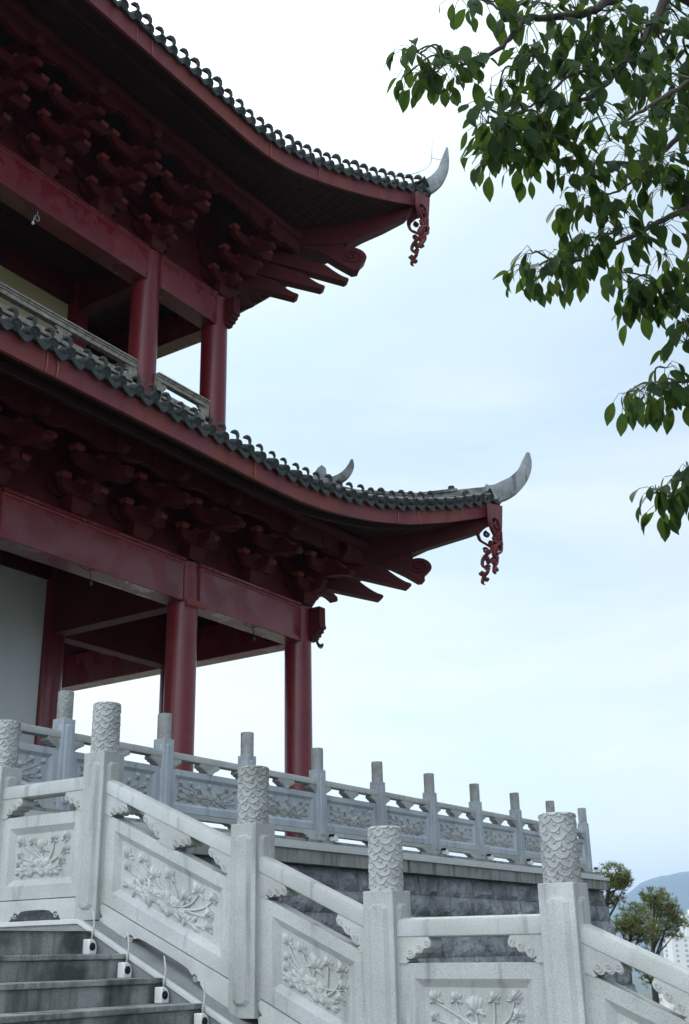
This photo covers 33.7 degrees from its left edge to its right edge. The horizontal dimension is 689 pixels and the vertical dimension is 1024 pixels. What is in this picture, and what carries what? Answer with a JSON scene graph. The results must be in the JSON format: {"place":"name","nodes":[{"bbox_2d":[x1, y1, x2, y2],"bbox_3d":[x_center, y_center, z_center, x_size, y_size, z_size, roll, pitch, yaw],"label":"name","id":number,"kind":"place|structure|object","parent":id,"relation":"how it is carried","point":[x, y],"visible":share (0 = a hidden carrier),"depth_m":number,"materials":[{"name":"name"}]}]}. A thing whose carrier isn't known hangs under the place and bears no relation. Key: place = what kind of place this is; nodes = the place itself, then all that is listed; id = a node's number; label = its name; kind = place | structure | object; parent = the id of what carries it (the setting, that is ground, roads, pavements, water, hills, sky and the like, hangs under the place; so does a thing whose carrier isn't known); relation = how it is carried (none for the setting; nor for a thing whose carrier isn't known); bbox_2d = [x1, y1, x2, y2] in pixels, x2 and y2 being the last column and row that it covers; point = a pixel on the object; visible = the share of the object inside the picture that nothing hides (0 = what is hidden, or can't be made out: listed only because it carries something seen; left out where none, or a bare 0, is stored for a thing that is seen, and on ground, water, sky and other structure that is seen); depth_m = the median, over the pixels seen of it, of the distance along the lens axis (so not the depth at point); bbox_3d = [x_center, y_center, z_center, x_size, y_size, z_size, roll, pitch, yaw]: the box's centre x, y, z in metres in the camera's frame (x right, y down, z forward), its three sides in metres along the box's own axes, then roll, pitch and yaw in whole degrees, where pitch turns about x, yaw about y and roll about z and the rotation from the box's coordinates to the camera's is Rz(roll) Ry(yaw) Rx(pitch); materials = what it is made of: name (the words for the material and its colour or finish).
{"place":"outdoors","nodes":[
{"label":"outdoors","id":0,"kind":"place"},
{"bbox_2d":[72,0,688,899],"label":"sky","id":1,"kind":"structure","parent":0,"point":[562,677],"materials":[{"name":"blue"}]},
{"bbox_2d":[632,968,652,999],"bbox_3d":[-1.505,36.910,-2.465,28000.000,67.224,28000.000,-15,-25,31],"label":"ground","id":2,"kind":"structure","parent":0,"point":[641,989],"depth_m":2262.53,"materials":[{"name":"grey concrete"}]},
{"bbox_2d":[0,919,257,1023],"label":"stone staircase","id":3,"kind":"structure","parent":2,"relation":"on","point":[50,973],"depth_m":7.21,"materials":[{"name":"grey stone"}]},
{"bbox_2d":[82,910,96,953],"bbox_3d":[-1.742,2.894,7.845,0.074,0.286,0.089,-15,-25,31],"label":"step light","id":4,"kind":"object","parent":3,"relation":"on","point":[89,946],"visible":0.92,"depth_m":7.79,"materials":[{"name":"white plastic"}]},
{"bbox_2d":[117,933,131,977],"bbox_3d":[-1.459,2.963,7.617,0.074,0.286,0.089,-15,-25,31],"label":"step light","id":5,"kind":"object","parent":3,"relation":"on","point":[124,969],"visible":0.96,"depth_m":7.56,"materials":[{"name":"white plastic"}]},
{"bbox_2d":[154,956,168,1003],"bbox_3d":[-1.175,3.032,7.389,0.074,0.286,0.089,-15,-25,31],"label":"step light","id":6,"kind":"object","parent":3,"relation":"on","point":[161,995],"visible":1,"depth_m":7.33,"materials":[{"name":"white plastic"}]},
{"bbox_2d":[194,980,208,1023],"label":"step light","id":7,"kind":"object","parent":3,"relation":"on","point":[201,1018],"visible":1,"depth_m":7.11,"materials":[{"name":"white plastic"}]},
{"bbox_2d":[0,701,688,1023],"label":"stair balustrade","id":8,"kind":"object","parent":3,"relation":"on","point":[238,937],"visible":1,"depth_m":7.27,"materials":[{"name":"stone"}]},
{"bbox_2d":[20,807,636,992],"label":"stone terrace","id":9,"kind":"structure","parent":2,"relation":"on","point":[438,885],"depth_m":22.35,"materials":[{"name":"grey stone"}]},
{"bbox_2d":[0,0,531,837],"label":"pavilion","id":10,"kind":"structure","parent":9,"relation":"on","point":[168,194],"depth_m":23.68,"materials":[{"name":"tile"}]},
{"bbox_2d":[31,211,39,224],"bbox_3d":[-6.165,-5.867,22.764,0.056,0.370,0.185,-15,-25,31],"label":"hanging bulb","id":11,"kind":"object","parent":10,"relation":"hanging from","point":[32,223],"visible":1,"depth_m":22.74,"materials":[{"name":"white glass"}]},
{"bbox_2d":[78,565,94,585],"bbox_3d":[-4.427,1.109,19.724,0.068,0.338,0.456,-15,-25,31],"label":"hanging wire","id":12,"kind":"object","parent":10,"relation":"hanging from","point":[90,582],"visible":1,"depth_m":19.71,"materials":[{"name":"black metal"}]},
{"bbox_2d":[0,690,592,871],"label":"terrace balustrade","id":13,"kind":"object","parent":9,"relation":"on","point":[314,811],"visible":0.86,"depth_m":19.47,"materials":[{"name":"grey stone"}]},
{"bbox_2d":[329,834,338,841],"bbox_3d":[-0.188,5.677,19.848,0.104,0.118,0.172,-15,-25,31],"label":"floodlight","id":14,"kind":"object","parent":9,"relation":"on","point":[333,837],"visible":1,"depth_m":19.80,"materials":[{"name":"white plastic"}]},
{"bbox_2d":[441,848,448,854],"bbox_3d":[2.029,6.840,22.957,0.104,0.118,0.172,-15,-25,31],"label":"floodlight","id":15,"kind":"object","parent":9,"relation":"on","point":[445,851],"visible":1,"depth_m":22.92,"materials":[{"name":"white plastic"}]},
{"bbox_2d":[486,854,493,859],"bbox_3d":[3.137,7.421,24.511,0.104,0.118,0.172,-15,-25,31],"label":"floodlight","id":16,"kind":"object","parent":9,"relation":"on","point":[490,857],"visible":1,"depth_m":24.46,"materials":[{"name":"white plastic"}]},
{"bbox_2d":[526,859,533,864],"bbox_3d":[4.245,8.003,26.065,0.104,0.118,0.172,-15,-25,31],"label":"floodlight","id":17,"kind":"object","parent":9,"relation":"on","point":[530,862],"visible":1,"depth_m":26.02,"materials":[{"name":"white plastic"}]},
{"bbox_2d":[383,0,688,541],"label":"broadleaf tree","id":18,"kind":"object","parent":2,"relation":"on","point":[512,129],"visible":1,"depth_m":5.88,"materials":[{"name":"green plant"}]},
{"bbox_2d":[593,861,634,916],"bbox_3d":[9.495,17.375,38.127,1.586,11.004,2.419,-4,-21,6],"label":"pine tree","id":19,"kind":"object","parent":2,"relation":"on","point":[622,882],"visible":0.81,"depth_m":39.59,"materials":[{"name":"green plant"}]},
{"bbox_2d":[611,900,662,989],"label":"pine tree","id":20,"kind":"object","parent":2,"relation":"on","point":[628,922],"visible":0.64,"depth_m":43.08,"materials":[{"name":"green plant"}]},
{"bbox_2d":[658,993,663,1005],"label":"apartment building","id":21,"kind":"structure","parent":2,"relation":"on","point":[661,999],"depth_m":538.19,"materials":[{"name":"white concrete"}]},
{"bbox_2d":[637,886,688,1003],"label":"pine tree","id":22,"kind":"object","parent":2,"relation":"on","point":[656,901],"visible":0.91,"depth_m":45.87,"materials":[{"name":"green plant"}]},
{"bbox_2d":[663,938,668,959],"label":"apartment building","id":23,"kind":"structure","parent":2,"relation":"on","point":[665,951],"depth_m":818.76,"materials":[{"name":"white concrete"}]},
{"bbox_2d":[662,995,687,1016],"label":"apartment building","id":24,"kind":"structure","parent":2,"relation":"on","point":[669,1005],"depth_m":518.83,"materials":[{"name":"white concrete"}]},
{"bbox_2d":[666,931,688,968],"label":"apartment building","id":25,"kind":"structure","parent":2,"relation":"on","point":[678,951],"depth_m":757.53,"materials":[{"name":"white concrete"}]},
{"bbox_2d":[679,910,688,935],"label":"apartment building","id":26,"kind":"structure","parent":2,"relation":"on","point":[686,931],"depth_m":899.49,"materials":[{"name":"white concrete"}]},
{"bbox_2d":[609,871,688,957],"bbox_3d":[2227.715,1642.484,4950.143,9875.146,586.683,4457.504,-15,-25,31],"label":"hills","id":27,"kind":"structure","parent":0,"point":[677,884],"depth_m":5687.26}
]}

